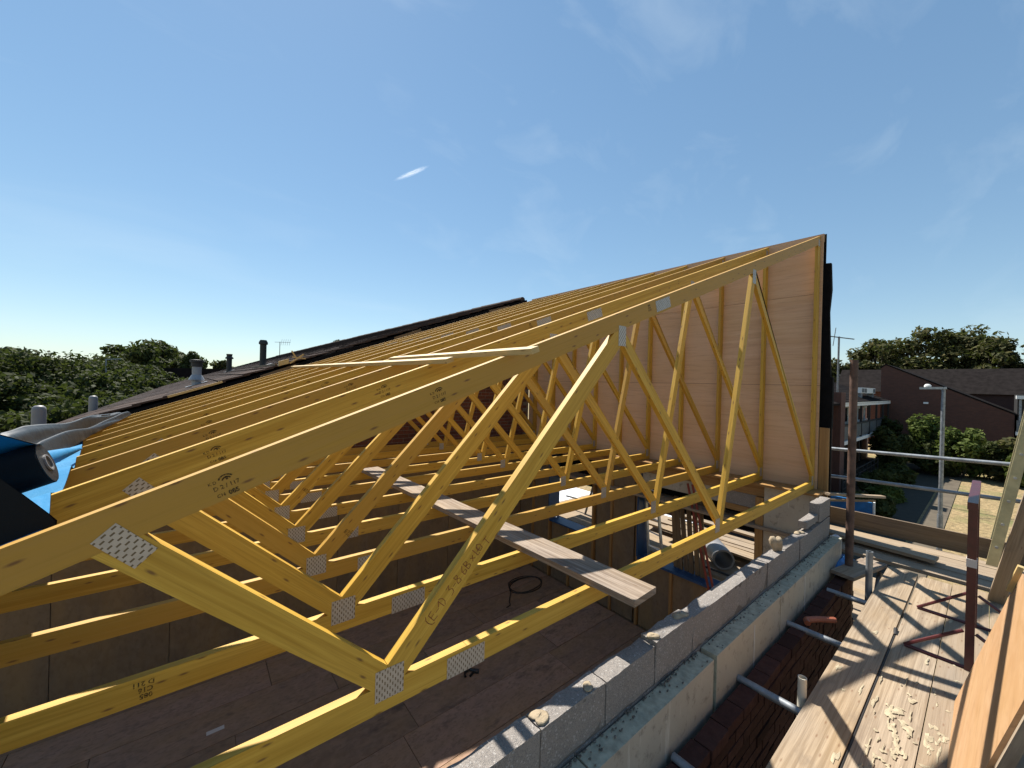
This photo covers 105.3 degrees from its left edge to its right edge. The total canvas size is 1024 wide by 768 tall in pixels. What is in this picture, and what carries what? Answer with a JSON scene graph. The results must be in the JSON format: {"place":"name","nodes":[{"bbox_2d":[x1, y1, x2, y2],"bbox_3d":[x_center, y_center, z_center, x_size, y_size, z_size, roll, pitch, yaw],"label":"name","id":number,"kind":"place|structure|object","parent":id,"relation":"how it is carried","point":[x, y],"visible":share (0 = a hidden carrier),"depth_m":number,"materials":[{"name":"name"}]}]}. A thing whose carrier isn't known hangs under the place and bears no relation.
{"place":"outdoors","nodes":[
{"label":"outdoors","id":0,"kind":"place"},
{"bbox_2d":[0,564,647,767],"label":"floor","id":1,"kind":"structure","parent":0,"point":[445,723],"depth_m":5.09,"materials":[{"name":"wood"}]},
{"bbox_2d":[0,378,528,717],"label":"party wall","id":2,"kind":"structure","parent":1,"relation":"on","point":[38,681],"depth_m":5.47,"materials":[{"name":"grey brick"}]},
{"bbox_2d":[520,443,823,629],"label":"front wall","id":3,"kind":"structure","parent":1,"relation":"on","point":[677,588],"depth_m":6.89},
{"bbox_2d":[645,489,662,555],"bbox_3d":[2.510,2.736,6.845,0.060,2.253,0.505,1,0,-39],"label":"ladder","id":4,"kind":"object","parent":3,"relation":"attached to","point":[648,531],"visible":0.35,"depth_m":6.90,"materials":[{"name":"metal"}]},
{"bbox_2d":[528,234,824,496],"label":"sheathing wall","id":5,"kind":"structure","parent":3,"relation":"on","point":[791,322],"depth_m":5.93,"materials":[{"name":"brown wood"}]},
{"bbox_2d":[126,298,539,456],"bbox_3d":[-2.809,-0.455,6.569,8.822,3.365,0.036,1,0,-39],"label":"roof truss","id":6,"kind":"object","parent":5,"relation":"attached to","point":[359,450],"visible":0.14,"depth_m":7.26,"materials":[{"name":"yellow wood"}]},
{"bbox_2d":[112,294,557,465],"bbox_3d":[-2.430,-0.445,6.104,8.822,3.365,0.036,1,0,-39],"label":"roof truss","id":7,"kind":"object","parent":5,"relation":"attached to","point":[442,447],"visible":0.23,"depth_m":6.68,"materials":[{"name":"yellow wood"}]},
{"bbox_2d":[96,290,577,478],"bbox_3d":[-2.047,-0.434,5.643,8.822,3.365,0.036,1,0,-39],"label":"roof truss","id":8,"kind":"object","parent":5,"relation":"attached to","point":[386,462],"visible":0.08,"depth_m":6.09,"materials":[{"name":"yellow wood"}]},
{"bbox_2d":[83,285,600,489],"bbox_3d":[-1.667,-0.424,5.179,8.822,3.365,0.036,1,0,-39],"label":"roof truss","id":9,"kind":"object","parent":5,"relation":"attached to","point":[481,458],"visible":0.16,"depth_m":5.55,"materials":[{"name":"yellow wood"}]},
{"bbox_2d":[0,266,686,613],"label":"roof truss","id":10,"kind":"object","parent":5,"relation":"attached to","point":[65,589],"visible":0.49,"depth_m":3.02,"materials":[{"name":"yellow wood"}]},
{"bbox_2d":[83,279,625,515],"bbox_3d":[-1.290,-0.413,4.712,8.822,3.365,0.036,1,0,-39],"label":"roof truss","id":11,"kind":"object","parent":5,"relation":"attached to","point":[280,486],"visible":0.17,"depth_m":4.66,"materials":[{"name":"yellow wood"}]},
{"bbox_2d":[0,257,724,667],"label":"roof truss","id":12,"kind":"object","parent":5,"relation":"attached to","point":[318,565],"visible":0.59,"depth_m":2.54,"materials":[{"name":"yellow wood"}]},
{"bbox_2d":[0,441,82,545],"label":"membrane sheet","id":13,"kind":"object","parent":12,"relation":"on","point":[40,497],"visible":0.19,"depth_m":1.64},
{"bbox_2d":[0,478,56,544],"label":"membrane lap","id":14,"kind":"object","parent":13,"relation":"on","point":[21,515],"visible":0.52,"depth_m":1.00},
{"bbox_2d":[0,444,58,492],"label":"membrane roll","id":15,"kind":"object","parent":13,"relation":"on","point":[27,468],"visible":1,"depth_m":1.50,"materials":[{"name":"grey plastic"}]},
{"bbox_2d":[0,434,43,453],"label":"membrane tail","id":16,"kind":"object","parent":15,"relation":"on","point":[7,444],"visible":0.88,"depth_m":1.50},
{"bbox_2d":[0,411,131,450],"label":"membrane heap","id":17,"kind":"object","parent":13,"relation":"on","point":[61,435],"visible":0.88,"depth_m":2.58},
{"bbox_2d":[48,447,81,463],"bbox_3d":[-2.286,0.363,1.919,0.108,0.124,0.563,1,0,-34],"label":"membrane flap","id":18,"kind":"object","parent":17,"relation":"on","point":[57,455],"visible":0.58,"depth_m":1.97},
{"bbox_2d":[80,273,654,561],"bbox_3d":[-0.915,-0.403,4.244,8.822,3.365,0.036,1,0,-39],"label":"roof truss","id":19,"kind":"object","parent":5,"relation":"attached to","point":[302,490],"visible":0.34,"depth_m":3.91,"materials":[{"name":"yellow wood"}]},
{"bbox_2d":[291,357,453,367],"bbox_3d":[-1.960,-0.204,4.247,0.051,0.099,5.353,1,0,-37],"label":"roofing batten","id":20,"kind":"object","parent":19,"relation":"on","point":[442,360],"visible":1,"depth_m":2.78,"materials":[{"name":"brown wood"}]},
{"bbox_2d":[0,247,768,753],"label":"roof truss","id":21,"kind":"object","parent":5,"relation":"attached to","point":[346,607],"visible":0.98,"depth_m":1.96,"materials":[{"name":"yellow wood"}]},
{"bbox_2d":[0,236,820,767],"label":"roof truss","id":22,"kind":"object","parent":5,"relation":"attached to","point":[118,536],"visible":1,"depth_m":1.49,"materials":[{"name":"yellow wood"}]},
{"bbox_2d":[389,346,539,359],"bbox_3d":[-0.424,-0.175,2.409,0.051,0.062,1.741,1,0,-37],"label":"roofing batten","id":23,"kind":"object","parent":22,"relation":"on","point":[507,351],"visible":0.87,"depth_m":2.04,"materials":[{"name":"brown wood"}]},
{"bbox_2d":[362,467,655,607],"bbox_3d":[-0.556,1.135,3.595,0.225,0.038,3.884,1,0,-42],"label":"walk plank","id":24,"kind":"object","parent":22,"relation":"on","point":[622,586],"visible":0.8,"depth_m":2.61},
{"bbox_2d":[560,234,833,532],"bbox_3d":[2.357,0.061,7.376,0.075,4.190,5.850,1,0,-39],"label":"roofing felt","id":25,"kind":"object","parent":5,"relation":"attached to","point":[826,405],"visible":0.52,"depth_m":5.15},
{"bbox_2d":[818,427,829,497],"bbox_3d":[4.085,1.029,5.116,0.042,0.910,0.100,1,0,-39],"label":"timber offcut","id":26,"kind":"object","parent":5,"relation":"attached to","point":[823,463],"visible":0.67,"depth_m":5.10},
{"bbox_2d":[674,496,682,569],"bbox_3d":[2.782,2.488,6.518,0.048,1.211,0.218,1,0,-23],"label":"leaning timber","id":27,"kind":"object","parent":3,"relation":"on","point":[678,533],"visible":0.7,"depth_m":6.51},
{"bbox_2d":[680,508,688,571],"bbox_3d":[2.844,2.527,6.451,0.044,1.135,0.212,1,0,-27],"label":"leaning timber","id":28,"kind":"object","parent":3,"relation":"on","point":[684,536],"visible":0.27,"depth_m":6.44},
{"bbox_2d":[686,510,693,573],"bbox_3d":[2.905,2.549,6.365,0.053,1.095,0.186,1,0,-18],"label":"leaning timber","id":29,"kind":"object","parent":3,"relation":"on","point":[689,533],"visible":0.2,"depth_m":6.36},
{"bbox_2d":[692,512,699,575],"bbox_3d":[2.968,2.464,6.300,0.047,1.266,0.186,1,0,-24],"label":"leaning timber","id":30,"kind":"object","parent":3,"relation":"on","point":[697,562],"visible":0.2,"depth_m":6.27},
{"bbox_2d":[556,494,875,622],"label":"platform","id":31,"kind":"structure","parent":3,"relation":"attached to","point":[578,517],"depth_m":7.04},
{"bbox_2d":[649,521,664,527],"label":"stacked board","id":32,"kind":"object","parent":31,"relation":"on","point":[653,524],"visible":0.2,"depth_m":8.02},
{"bbox_2d":[662,525,753,560],"bbox_3d":[3.646,2.850,6.859,0.234,0.083,2.054,1,0,-39],"label":"stacked board","id":33,"kind":"object","parent":32,"relation":"on","point":[749,556],"visible":0.43,"depth_m":6.62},
{"bbox_2d":[686,530,753,553],"bbox_3d":[4.026,2.929,7.039,0.222,0.063,1.820,1,0,-40],"label":"stacked board","id":34,"kind":"object","parent":31,"relation":"on","point":[739,547],"visible":0.13,"depth_m":6.96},
{"bbox_2d":[651,517,753,549],"bbox_3d":[3.827,2.909,7.489,0.222,0.053,2.486,1,0,-43],"label":"stacked board","id":35,"kind":"object","parent":34,"relation":"on","point":[723,538],"depth_m":7.24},
{"bbox_2d":[706,538,734,569],"bbox_3d":[3.518,2.868,6.720,0.330,0.330,0.724,2,0,10],"label":"polythene roll","id":36,"kind":"object","parent":31,"relation":"on","point":[720,555],"visible":0.75,"depth_m":6.50,"materials":[{"name":"grey plastic"}]},
{"bbox_2d":[540,467,1010,596],"bbox_3d":[3.076,1.965,5.909,0.226,0.038,8.100,1,0,-39],"label":"scaffold board","id":37,"kind":"object","parent":3,"relation":"on","point":[954,577],"depth_m":4.38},
{"bbox_2d":[572,472,994,581],"bbox_3d":[3.164,1.963,6.173,0.226,0.038,7.800,1,0,-39],"label":"scaffold board","id":38,"kind":"object","parent":3,"relation":"on","point":[961,570],"visible":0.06,"depth_m":4.41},
{"bbox_2d":[829,528,938,563],"bbox_3d":[4.301,1.920,4.828,0.221,0.036,1.306,1,0,-34],"label":"scaffold board","id":39,"kind":"object","parent":38,"relation":"on","point":[908,552],"visible":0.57,"depth_m":4.56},
{"bbox_2d":[686,483,713,589],"bbox_3d":[2.893,2.347,5.990,0.036,1.558,0.480,1,0,-39],"label":"steel prop","id":40,"kind":"object","parent":1,"relation":"on","point":[704,546],"visible":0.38,"depth_m":5.96,"materials":[{"name":"red paint"}]},
{"bbox_2d":[0,0,1023,368],"label":"sky","id":41,"kind":"structure","parent":0,"point":[213,179],"materials":[{"name":"blue"}]},
{"bbox_2d":[528,403,1023,727],"bbox_3d":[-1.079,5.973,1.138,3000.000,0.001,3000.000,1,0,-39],"label":"ground","id":42,"kind":"structure","parent":0,"point":[957,520],"depth_m":20.58,"materials":[{"name":"beige soil"}]},
{"bbox_2d":[0,372,85,420],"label":"tree","id":43,"kind":"object","parent":42,"relation":"on","point":[21,401],"visible":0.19,"depth_m":20.50,"materials":[{"name":"green plant"}]},
{"bbox_2d":[0,402,86,432],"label":"tree","id":44,"kind":"object","parent":42,"relation":"on","point":[12,419],"visible":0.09,"depth_m":18.51,"materials":[{"name":"green plant"}]},
{"bbox_2d":[0,346,106,398],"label":"tree","id":45,"kind":"object","parent":42,"relation":"on","point":[50,373],"visible":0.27,"depth_m":26.73,"materials":[{"name":"green plant"}]},
{"bbox_2d":[6,371,136,413],"bbox_3d":[-26.724,2.237,23.870,7.169,6.124,5.679,1,0,-39],"label":"tree","id":46,"kind":"object","parent":42,"relation":"on","point":[104,385],"visible":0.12,"depth_m":24.05,"materials":[{"name":"green plant"}]},
{"bbox_2d":[61,393,141,418],"bbox_3d":[-22.351,2.980,22.815,6.468,4.889,5.499,1,0,-39],"label":"tree","id":47,"kind":"object","parent":42,"relation":"on","point":[106,400],"depth_m":21.07,"materials":[{"name":"green plant"}]},
{"bbox_2d":[68,354,179,386],"bbox_3d":[-34.479,1.222,34.621,8.657,7.711,7.206,1,0,-39],"label":"tree","id":48,"kind":"object","parent":42,"relation":"on","point":[146,370],"visible":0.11,"depth_m":34.58,"materials":[{"name":"green plant"}]},
{"bbox_2d":[94,338,183,372],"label":"tree","id":49,"kind":"object","parent":42,"relation":"on","point":[160,354],"visible":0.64,"depth_m":43.12,"materials":[{"name":"green plant"}]},
{"bbox_2d":[108,367,169,396],"bbox_3d":[-26.769,2.056,28.524,5.930,6.477,6.376,1,0,-39],"label":"tree","id":50,"kind":"object","parent":42,"relation":"on","point":[144,385],"visible":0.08,"depth_m":27.42,"materials":[{"name":"green plant"}]},
{"bbox_2d":[155,368,224,381],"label":"house","id":51,"kind":"structure","parent":42,"relation":"on","point":[185,373],"depth_m":37.69,"materials":[{"name":"brick"}]},
{"bbox_2d":[178,351,208,367],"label":"tree","id":52,"kind":"object","parent":42,"relation":"on","point":[185,362],"visible":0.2,"depth_m":40.76,"materials":[{"name":"green plant"}]},
{"bbox_2d":[55,297,526,423],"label":"neighbour house","id":53,"kind":"structure","parent":42,"relation":"on","point":[172,393],"depth_m":7.78,"materials":[{"name":"black tile"}]},
{"bbox_2d":[31,405,46,424],"bbox_3d":[-6.320,0.857,5.205,0.136,1.145,0.136,1,0,-39],"label":"vent pipe","id":54,"kind":"object","parent":53,"relation":"attached to","point":[38,414],"visible":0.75,"depth_m":5.17,"materials":[{"name":"grey plastic"}]},
{"bbox_2d":[185,359,206,387],"bbox_3d":[-5.946,-0.058,7.358,0.320,0.810,0.300,1,0,-39],"label":"roof flue","id":55,"kind":"object","parent":53,"relation":"on","point":[196,377],"visible":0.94,"depth_m":7.29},
{"bbox_2d":[559,488,698,524],"bbox_3d":[2.060,5.722,16.702,8.500,0.040,7.800,1,0,-39],"label":"white sheet","id":56,"kind":"object","parent":42,"relation":"on","point":[576,492],"visible":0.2,"depth_m":20.42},
{"bbox_2d":[447,496,829,767],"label":"block wall","id":57,"kind":"structure","parent":42,"relation":"on","point":[562,728],"depth_m":2.09,"materials":[{"name":"concrete"}]},
{"bbox_2d":[563,535,841,767],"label":"insulation layer","id":58,"kind":"object","parent":57,"relation":"attached to","point":[658,730],"visible":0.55,"depth_m":2.41,"materials":[{"name":"concrete"}]},
{"bbox_2d":[565,537,831,767],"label":"mortar crumbs","id":59,"kind":"object","parent":58,"relation":"on","point":[627,713],"visible":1,"depth_m":2.23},
{"bbox_2d":[649,382,890,537],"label":"building","id":60,"kind":"structure","parent":42,"relation":"on","point":[866,426],"depth_m":27.70,"materials":[{"name":"white paint"}]},
{"bbox_2d":[831,357,849,382],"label":"tree","id":61,"kind":"object","parent":42,"relation":"on","point":[834,369],"visible":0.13,"depth_m":56.32,"materials":[{"name":"green plant"}]},
{"bbox_2d":[846,338,904,369],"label":"tree","id":62,"kind":"object","parent":42,"relation":"on","point":[872,350],"visible":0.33,"depth_m":55.27,"materials":[{"name":"green plant"}]},
{"bbox_2d":[874,325,970,368],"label":"tree","id":63,"kind":"object","parent":42,"relation":"on","point":[910,348],"visible":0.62,"depth_m":51.22,"materials":[{"name":"green plant"}]},
{"bbox_2d":[919,384,946,550],"bbox_3d":[16.379,3.211,15.267,0.200,6.420,0.726,1,0,-39],"label":"street lamp","id":64,"kind":"object","parent":42,"relation":"on","point":[941,470],"visible":0.91,"depth_m":15.01,"materials":[{"name":"metal"}]},
{"bbox_2d":[914,439,962,476],"bbox_3d":[31.682,5.542,29.075,2.828,2.785,2.635,1,0,-39],"label":"shrub","id":65,"kind":"object","parent":42,"relation":"on","point":[927,465],"visible":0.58,"depth_m":28.89,"materials":[{"name":"green plant"}]},
{"bbox_2d":[932,426,990,478],"bbox_3d":[32.791,4.952,28.534,3.427,3.832,2.784,1,0,-23],"label":"shrub","id":66,"kind":"object","parent":42,"relation":"on","point":[968,443],"visible":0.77,"depth_m":27.98,"materials":[{"name":"green plant"}]},
{"bbox_2d":[926,324,1018,368],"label":"tree","id":67,"kind":"object","parent":42,"relation":"on","point":[967,339],"visible":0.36,"depth_m":49.89,"materials":[{"name":"green plant"}]},
{"bbox_2d":[957,440,1010,478],"bbox_3d":[34.482,5.455,28.287,2.757,2.941,3.166,1,0,-39],"label":"shrub","id":68,"kind":"object","parent":42,"relation":"on","point":[992,449],"visible":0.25,"depth_m":27.64,"materials":[{"name":"green plant"}]},
{"bbox_2d":[960,336,1023,368],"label":"tree","id":69,"kind":"object","parent":42,"relation":"on","point":[997,353],"visible":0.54,"depth_m":46.30,"materials":[{"name":"green plant"}]},
{"bbox_2d":[982,437,1016,480],"bbox_3d":[35.314,5.308,27.841,3.379,3.247,3.068,1,0,-39],"label":"shrub","id":70,"kind":"object","parent":42,"relation":"on","point":[997,471],"visible":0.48,"depth_m":27.30,"materials":[{"name":"green plant"}]},
{"bbox_2d":[644,458,938,580],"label":"courtyard","id":71,"kind":"structure","parent":0,"point":[911,510],"depth_m":22.58,"materials":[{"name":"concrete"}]},
{"bbox_2d":[857,468,894,489],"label":"shrub","id":72,"kind":"object","parent":71,"relation":"on","point":[882,475],"visible":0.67,"depth_m":23.90,"materials":[{"name":"green plant"}]},
{"bbox_2d":[855,490,897,517],"bbox_3d":[17.592,5.943,19.208,2.142,1.368,2.011,1,0,-39],"label":"shrub","id":73,"kind":"object","parent":71,"relation":"on","point":[886,507],"visible":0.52,"depth_m":18.59,"materials":[{"name":"green plant"}]},
{"bbox_2d":[868,415,903,457],"bbox_3d":[32.095,4.781,33.566,2.924,4.116,2.433,1,0,-39],"label":"shrub","id":74,"kind":"object","parent":71,"relation":"on","point":[895,426],"visible":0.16,"depth_m":32.49,"materials":[{"name":"green plant"}]},
{"bbox_2d":[865,485,907,503],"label":"shrub","id":75,"kind":"object","parent":71,"relation":"on","point":[896,492],"visible":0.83,"depth_m":21.52,"materials":[{"name":"green plant"}]},
{"bbox_2d":[869,425,915,468],"bbox_3d":[28.708,4.962,29.557,2.433,3.710,2.696,2,0,4],"label":"shrub","id":76,"kind":"object","parent":71,"relation":"on","point":[883,439],"visible":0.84,"depth_m":29.06,"materials":[{"name":"green plant"}]},
{"bbox_2d":[880,462,918,484],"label":"shrub","id":77,"kind":"object","parent":71,"relation":"on","point":[904,474],"visible":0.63,"depth_m":25.10,"materials":[{"name":"green plant"}]},
{"bbox_2d":[904,413,950,471],"bbox_3d":[32.129,4.538,30.175,3.181,4.602,2.879,1,0,-39],"label":"shrub","id":78,"kind":"object","parent":71,"relation":"on","point":[924,429],"visible":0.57,"depth_m":30.10,"materials":[{"name":"green plant"}]},
{"bbox_2d":[830,496,874,514],"bbox_3d":[4.837,1.813,5.686,0.040,0.340,0.662,1,0,-39],"label":"blue sign","id":79,"kind":"object","parent":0,"point":[867,507],"visible":0.38,"depth_m":5.54,"materials":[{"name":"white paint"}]},
{"bbox_2d":[894,475,961,628],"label":"path","id":80,"kind":"structure","parent":0,"point":[929,518],"depth_m":20.30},
{"bbox_2d":[839,368,1023,443],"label":"long house","id":81,"kind":"structure","parent":0,"point":[1001,387],"depth_m":41.29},
{"bbox_2d":[880,364,1018,461],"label":"gable house","id":82,"kind":"structure","parent":0,"point":[904,394],"depth_m":33.53,"materials":[{"name":"brown brick"}]},
{"bbox_2d":[938,556,996,575],"bbox_3d":[3.441,1.972,6.205,0.226,0.038,8.100,1,0,-39],"label":"scaffold board","id":83,"kind":"object","parent":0,"point":[990,571],"depth_m":4.31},
{"bbox_2d":[1014,395,1023,440],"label":"end house","id":84,"kind":"structure","parent":0,"point":[1019,404],"depth_m":30.74,"materials":[{"name":"white paint"}]},
{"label":"scaffold tube","id":85,"kind":"object","parent":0,"visible":0},
{"bbox_2d":[584,487,592,514],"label":"scaffold tube","id":86,"kind":"object","parent":85,"relation":"attached to","point":[586,509],"depth_m":8.88,"materials":[{"name":"metal"}]},
{"bbox_2d":[830,525,1023,571],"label":"scaffold board","id":87,"kind":"object","parent":86,"relation":"on","point":[938,552],"depth_m":4.73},
{"bbox_2d":[830,506,1023,565],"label":"toe board","id":88,"kind":"object","parent":87,"relation":"on","point":[954,541],"visible":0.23,"depth_m":4.95,"materials":[{"name":"brown wood"}]},
{"bbox_2d":[986,413,1023,566],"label":"prop","id":89,"kind":"object","parent":87,"relation":"on","point":[1007,501],"visible":0.98,"depth_m":4.23,"materials":[{"name":"wood"}]},
{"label":"yard","id":90,"kind":"structure","parent":0,"visible":0},
{"bbox_2d":[666,575,853,767],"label":"brick wall","id":91,"kind":"structure","parent":90,"relation":"on","point":[745,726],"depth_m":2.75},
{"bbox_2d":[803,616,836,625],"bbox_3d":[2.601,2.004,3.310,0.305,0.054,0.075,2,0,-8],"label":"orange sleeve","id":92,"kind":"object","parent":91,"relation":"on","point":[808,620],"visible":1,"depth_m":3.30,"materials":[{"name":"plastic"}]},
{"bbox_2d":[830,557,886,581],"bbox_3d":[3.788,2.012,4.259,0.743,0.041,0.206,1,0,-27],"label":"scaffold board","id":93,"kind":"object","parent":91,"relation":"on","point":[856,571],"visible":0.93,"depth_m":4.20,"materials":[{"name":"grey wood"}]},
{"bbox_2d":[845,360,858,625],"bbox_3d":[3.679,2.889,4.293,0.070,6.310,0.072,1,0,-39],"label":"scaffold tube","id":94,"kind":"object","parent":90,"relation":"on","point":[851,463],"visible":0.52,"depth_m":4.26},
{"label":"scaffold tube","id":95,"kind":"object","parent":90,"relation":"on","visible":0},
{"bbox_2d":[832,447,1009,465],"bbox_3d":[5.379,0.963,5.245,0.048,0.187,4.202,1,0,-39],"label":"scaffold tube","id":96,"kind":"object","parent":95,"relation":"attached to","point":[1000,463],"visible":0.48,"depth_m":5.11,"materials":[{"name":"metal"}]},
{"bbox_2d":[831,474,1020,503],"bbox_3d":[5.368,1.380,5.245,0.048,0.162,4.201,1,0,-39],"label":"scaffold tube","id":97,"kind":"object","parent":95,"relation":"attached to","point":[990,497],"visible":0.48,"depth_m":5.16,"materials":[{"name":"metal"}]},
{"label":"scaffold board","id":98,"kind":"object","parent":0,"visible":0},
{"bbox_2d":[865,550,872,600],"bbox_3d":[3.428,2.853,3.779,0.053,2.470,0.054,1,0,-39],"label":"scaffold tube","id":99,"kind":"object","parent":98,"relation":"attached to","point":[869,574],"visible":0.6,"depth_m":3.76,"materials":[{"name":"metal"}]},
{"bbox_2d":[874,571,882,588],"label":"scaffold tube","id":100,"kind":"object","parent":99,"relation":"attached to","point":[879,574],"visible":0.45,"depth_m":4.24,"materials":[{"name":"metal"}]},
{"bbox_2d":[737,674,801,714],"bbox_3d":[2.128,2.023,1.949,0.048,0.047,1.850,1,0,-39],"label":"scaffold tube","id":101,"kind":"object","parent":100,"relation":"on","point":[777,699],"visible":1,"depth_m":2.50,"materials":[{"name":"metal"}]},
{"bbox_2d":[797,674,806,707],"bbox_3d":[1.808,2.241,2.445,0.047,0.810,0.048,1,0,-39],"label":"scaffold tube","id":102,"kind":"object","parent":101,"relation":"attached to","point":[802,691],"visible":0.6,"depth_m":2.43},
{"bbox_2d":[787,620,932,683],"bbox_3d":[2.919,2.044,2.592,0.048,0.047,1.850,1,0,-39],"label":"scaffold tube","id":103,"kind":"object","parent":100,"relation":"on","point":[824,638],"visible":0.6,"depth_m":3.14,"materials":[{"name":"metal"}]},
{"bbox_2d":[843,576,951,767],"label":"scaffold board","id":104,"kind":"object","parent":103,"relation":"on","point":[902,662],"visible":0.82,"depth_m":2.54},
{"bbox_2d":[830,592,960,767],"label":"wood shavings","id":105,"kind":"object","parent":104,"relation":"on","point":[904,724],"visible":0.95,"depth_m":2.17},
{"bbox_2d":[989,601,1023,767],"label":"scaffold board","id":106,"kind":"object","parent":103,"relation":"on","point":[993,615],"depth_m":3.36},
{"bbox_2d":[915,583,988,767],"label":"scaffold board","id":107,"kind":"object","parent":106,"relation":"on","point":[946,687],"visible":0.53,"depth_m":2.64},
{"bbox_2d":[903,480,1000,671],"bbox_3d":[3.512,1.400,2.929,1.100,1.188,0.720,1,0,-39],"label":"steel trestle","id":108,"kind":"object","parent":107,"relation":"on","point":[972,562],"visible":0.93,"depth_m":2.70,"materials":[{"name":"red paint"}]},
{"bbox_2d":[947,565,1023,767],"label":"plywood offcut","id":109,"kind":"object","parent":107,"relation":"on","point":[987,729],"visible":1,"depth_m":1.83,"materials":[{"name":"brown wood"}]},
{"bbox_2d":[987,493,1023,604],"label":"timber prop","id":110,"kind":"object","parent":106,"relation":"on","point":[1011,556],"visible":0.81,"depth_m":3.41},
{"bbox_2d":[826,588,943,630],"bbox_3d":[3.698,2.064,3.187,0.048,0.047,1.790,1,0,-39],"label":"scaffold tube","id":111,"kind":"object","parent":100,"relation":"on","point":[849,597],"visible":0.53,"depth_m":3.74,"materials":[{"name":"metal"}]},
{"bbox_2d":[766,566,917,767],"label":"scaffold board","id":112,"kind":"object","parent":111,"relation":"on","point":[821,730],"visible":1,"depth_m":2.53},
{"bbox_2d":[839,627,897,767],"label":"steel rod","id":113,"kind":"object","parent":112,"relation":"on","point":[895,631],"visible":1,"depth_m":2.40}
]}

